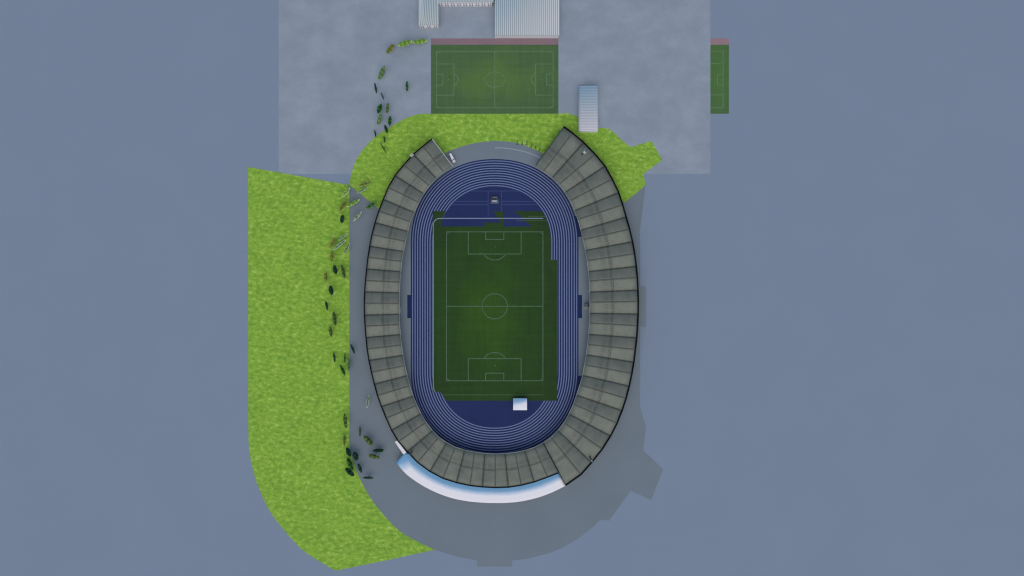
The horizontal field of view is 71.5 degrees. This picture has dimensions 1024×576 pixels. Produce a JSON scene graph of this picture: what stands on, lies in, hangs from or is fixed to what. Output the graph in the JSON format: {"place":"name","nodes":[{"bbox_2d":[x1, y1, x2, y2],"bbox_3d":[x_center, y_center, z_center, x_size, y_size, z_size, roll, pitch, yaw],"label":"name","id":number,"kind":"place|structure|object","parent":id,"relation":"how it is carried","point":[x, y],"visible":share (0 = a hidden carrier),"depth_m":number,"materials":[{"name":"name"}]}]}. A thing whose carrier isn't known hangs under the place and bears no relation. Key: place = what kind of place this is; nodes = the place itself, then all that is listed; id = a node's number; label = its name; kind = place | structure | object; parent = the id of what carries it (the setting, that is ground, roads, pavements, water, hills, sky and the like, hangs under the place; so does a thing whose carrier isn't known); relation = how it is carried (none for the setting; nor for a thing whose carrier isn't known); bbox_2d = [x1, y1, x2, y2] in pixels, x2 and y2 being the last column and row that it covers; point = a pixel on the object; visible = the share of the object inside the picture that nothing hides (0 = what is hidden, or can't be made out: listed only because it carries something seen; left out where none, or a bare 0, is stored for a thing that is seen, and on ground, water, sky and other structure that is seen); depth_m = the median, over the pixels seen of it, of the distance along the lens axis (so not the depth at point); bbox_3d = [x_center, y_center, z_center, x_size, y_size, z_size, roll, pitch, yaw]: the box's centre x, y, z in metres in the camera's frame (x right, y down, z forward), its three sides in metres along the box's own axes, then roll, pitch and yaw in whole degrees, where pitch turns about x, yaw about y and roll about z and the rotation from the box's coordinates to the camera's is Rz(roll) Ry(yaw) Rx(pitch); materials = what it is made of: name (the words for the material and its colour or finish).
{"place":"outdoors","nodes":[
{"label":"outdoors","id":0,"kind":"place"},
{"bbox_2d":[349,141,662,565],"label":"plaza","id":1,"kind":"structure","parent":0,"point":[614,474],"depth_m":499.94,"materials":[{"name":"concrete"}]},
{"bbox_2d":[347,358,349,371],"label":"tree","id":2,"kind":"object","parent":1,"relation":"on","point":[348,364],"visible":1,"depth_m":494.86,"materials":[{"name":"green plant"}]},
{"bbox_2d":[347,199,359,206],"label":"tree","id":3,"kind":"object","parent":1,"relation":"on","point":[353,202],"visible":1,"depth_m":495.07,"materials":[{"name":"green plant"}]},
{"bbox_2d":[352,452,358,460],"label":"tree","id":4,"kind":"object","parent":1,"relation":"on","point":[355,455],"visible":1,"depth_m":494.58,"materials":[{"name":"green plant"}]},
{"bbox_2d":[363,435,372,445],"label":"tree","id":5,"kind":"object","parent":1,"relation":"on","point":[368,440],"visible":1,"depth_m":494.51,"materials":[{"name":"green plant"}]},
{"bbox_2d":[366,202,375,208],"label":"tree","id":6,"kind":"object","parent":1,"relation":"on","point":[370,205],"visible":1,"depth_m":494.55,"materials":[{"name":"green plant"}]},
{"bbox_2d":[368,454,379,458],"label":"tree","id":7,"kind":"object","parent":1,"relation":"on","point":[373,456],"visible":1,"depth_m":494.90,"materials":[{"name":"green plant"}]},
{"bbox_2d":[373,448,383,452],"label":"tree","id":8,"kind":"object","parent":1,"relation":"on","point":[378,450],"visible":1,"depth_m":494.75,"materials":[{"name":"green plant"}]},
{"bbox_2d":[395,441,405,453],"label":"strip canopy","id":9,"kind":"object","parent":1,"relation":"on","point":[403,451],"visible":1,"depth_m":494.50,"materials":[{"name":"metal"}]},
{"bbox_2d":[407,159,581,453],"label":"running track","id":10,"kind":"structure","parent":1,"relation":"on","point":[468,190],"depth_m":499.91,"materials":[{"name":"blue rubber"}]},
{"bbox_2d":[491,196,497,203],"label":"timing booth","id":11,"kind":"object","parent":10,"relation":"on","point":[494,199],"visible":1,"depth_m":498.75,"materials":[{"name":"metal"}]},
{"bbox_2d":[433,211,556,400],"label":"football pitch","id":12,"kind":"object","parent":10,"relation":"on","point":[494,311],"visible":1,"depth_m":499.89,"materials":[{"name":"green plant"}]},
{"bbox_2d":[364,126,638,487],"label":"stadium","id":13,"kind":"object","parent":1,"relation":"on","point":[586,429],"visible":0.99,"depth_m":491.67,"materials":[{"name":"concrete"}]},
{"bbox_2d":[396,453,564,502],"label":"curved canopy","id":14,"kind":"object","parent":13,"relation":"attached to","point":[410,467],"visible":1,"depth_m":494.70,"materials":[{"name":"metal"}]},
{"bbox_2d":[349,113,661,208],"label":"grass","id":15,"kind":"structure","parent":1,"relation":"on","point":[378,167],"depth_m":499.90,"materials":[{"name":"green plant"}]},
{"bbox_2d":[358,181,370,186],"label":"tree","id":16,"kind":"object","parent":15,"relation":"on","point":[365,183],"visible":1,"depth_m":494.94,"materials":[{"name":"green plant"}]},
{"bbox_2d":[495,147,540,157],"bbox_3d":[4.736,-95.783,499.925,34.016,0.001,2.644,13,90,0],"label":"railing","id":17,"kind":"object","parent":1,"relation":"on","point":[518,150],"visible":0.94,"depth_m":499.93,"materials":[{"name":"grey metal"}]},
{"bbox_2d":[0,0,1023,575],"bbox_3d":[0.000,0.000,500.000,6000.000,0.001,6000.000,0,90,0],"label":"ground","id":18,"kind":"structure","parent":0,"point":[832,330],"depth_m":500.00,"materials":[{"name":"concrete"}]},
{"bbox_2d":[248,167,434,570],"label":"grass","id":19,"kind":"structure","parent":18,"relation":"on","point":[322,507],"depth_m":499.90,"materials":[{"name":"green plant"}]},
{"bbox_2d":[328,285,333,294],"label":"tree","id":20,"kind":"object","parent":19,"relation":"on","point":[331,290],"visible":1,"depth_m":494.65,"materials":[{"name":"green plant"}]},
{"bbox_2d":[329,326,332,336],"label":"tree","id":21,"kind":"object","parent":19,"relation":"on","point":[330,331],"visible":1,"depth_m":494.90,"materials":[{"name":"green plant"}]},
{"bbox_2d":[329,237,335,248],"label":"tree","id":22,"kind":"object","parent":19,"relation":"on","point":[332,242],"visible":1,"depth_m":495.12,"materials":[{"name":"green plant"}]},
{"bbox_2d":[332,311,336,325],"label":"tree","id":23,"kind":"object","parent":19,"relation":"on","point":[334,318],"visible":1,"depth_m":494.84,"materials":[{"name":"green plant"}]},
{"bbox_2d":[333,265,337,273],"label":"tree","id":24,"kind":"object","parent":19,"relation":"on","point":[335,270],"visible":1,"depth_m":494.63,"materials":[{"name":"green plant"}]},
{"bbox_2d":[333,240,345,249],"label":"tree","id":25,"kind":"object","parent":19,"relation":"on","point":[339,244],"visible":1,"depth_m":495.10,"materials":[{"name":"green plant"}]},
{"bbox_2d":[340,214,344,222],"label":"tree","id":26,"kind":"object","parent":19,"relation":"on","point":[342,219],"visible":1,"depth_m":494.63,"materials":[{"name":"green plant"}]},
{"bbox_2d":[339,200,346,210],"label":"tree","id":27,"kind":"object","parent":19,"relation":"on","point":[343,204],"visible":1,"depth_m":494.78,"materials":[{"name":"green plant"}]},
{"bbox_2d":[341,265,345,278],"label":"tree","id":28,"kind":"object","parent":19,"relation":"on","point":[343,272],"visible":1,"depth_m":495.01,"materials":[{"name":"green plant"}]},
{"bbox_2d":[343,413,346,427],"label":"tree","id":29,"kind":"object","parent":19,"relation":"on","point":[345,420],"visible":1,"depth_m":494.93,"materials":[{"name":"green plant"}]},
{"bbox_2d":[342,188,349,196],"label":"tree","id":30,"kind":"object","parent":19,"relation":"on","point":[346,192],"visible":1,"depth_m":494.62,"materials":[{"name":"green plant"}]},
{"bbox_2d":[345,447,351,456],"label":"tree","id":31,"kind":"object","parent":19,"relation":"on","point":[348,452],"visible":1,"depth_m":494.45,"materials":[{"name":"green plant"}]},
{"bbox_2d":[346,457,352,470],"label":"tree","id":32,"kind":"object","parent":19,"relation":"on","point":[349,463],"visible":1,"depth_m":494.32,"materials":[{"name":"green plant"}]},
{"bbox_2d":[345,468,353,475],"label":"tree","id":33,"kind":"object","parent":19,"relation":"on","point":[349,471],"visible":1,"depth_m":494.55,"materials":[{"name":"green plant"}]},
{"bbox_2d":[279,0,709,173],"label":"yard","id":34,"kind":"structure","parent":18,"relation":"on","point":[643,66],"depth_m":499.97,"materials":[{"name":"concrete"}]},
{"bbox_2d":[377,113,381,125],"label":"tree","id":35,"kind":"object","parent":34,"relation":"on","point":[379,120],"visible":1,"depth_m":494.79,"materials":[{"name":"green plant"}]},
{"bbox_2d":[377,104,381,112],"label":"tree","id":36,"kind":"object","parent":34,"relation":"on","point":[379,108],"visible":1,"depth_m":494.62,"materials":[{"name":"green plant"}]},
{"bbox_2d":[378,66,384,79],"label":"tree","id":37,"kind":"object","parent":34,"relation":"on","point":[381,73],"visible":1,"depth_m":494.51,"materials":[{"name":"green plant"}]},
{"bbox_2d":[386,44,394,53],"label":"tree","id":38,"kind":"object","parent":34,"relation":"on","point":[390,48],"visible":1,"depth_m":494.24,"materials":[{"name":"green plant"}]},
{"bbox_2d":[397,40,412,46],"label":"tree","id":39,"kind":"object","parent":34,"relation":"on","point":[405,43],"visible":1,"depth_m":494.52,"materials":[{"name":"green plant"}]},
{"bbox_2d":[412,39,426,43],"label":"tree","id":40,"kind":"object","parent":34,"relation":"on","point":[419,41],"visible":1,"depth_m":494.68,"materials":[{"name":"green plant"}]},
{"bbox_2d":[418,0,438,27],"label":"annex block","id":41,"kind":"structure","parent":34,"relation":"on","point":[428,13],"depth_m":494.10,"materials":[{"name":"white metal"}]},
{"bbox_2d":[438,0,493,5],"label":"office block","id":42,"kind":"structure","parent":34,"relation":"on","point":[465,2],"depth_m":493.26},
{"bbox_2d":[431,38,557,113],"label":"training pitch","id":43,"kind":"object","parent":34,"relation":"on","point":[494,75],"visible":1,"depth_m":499.95,"materials":[{"name":"green plant"}]},
{"bbox_2d":[495,0,558,37],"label":"sports hall","id":44,"kind":"structure","parent":34,"relation":"on","point":[526,18],"depth_m":494.40,"materials":[{"name":"white metal"}]},
{"bbox_2d":[579,86,597,132],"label":"storage shed","id":45,"kind":"structure","parent":34,"relation":"on","point":[588,109],"depth_m":495.00,"materials":[{"name":"white metal"}]},
{"bbox_2d":[710,38,728,113],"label":"training pitch","id":46,"kind":"object","parent":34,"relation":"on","point":[719,75],"visible":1,"depth_m":499.95,"materials":[{"name":"green plant"}]},
{"bbox_2d":[513,398,526,409],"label":"event tent","id":47,"kind":"object","parent":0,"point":[519,403],"visible":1,"depth_m":496.30,"materials":[{"name":"fabric"}]}
]}

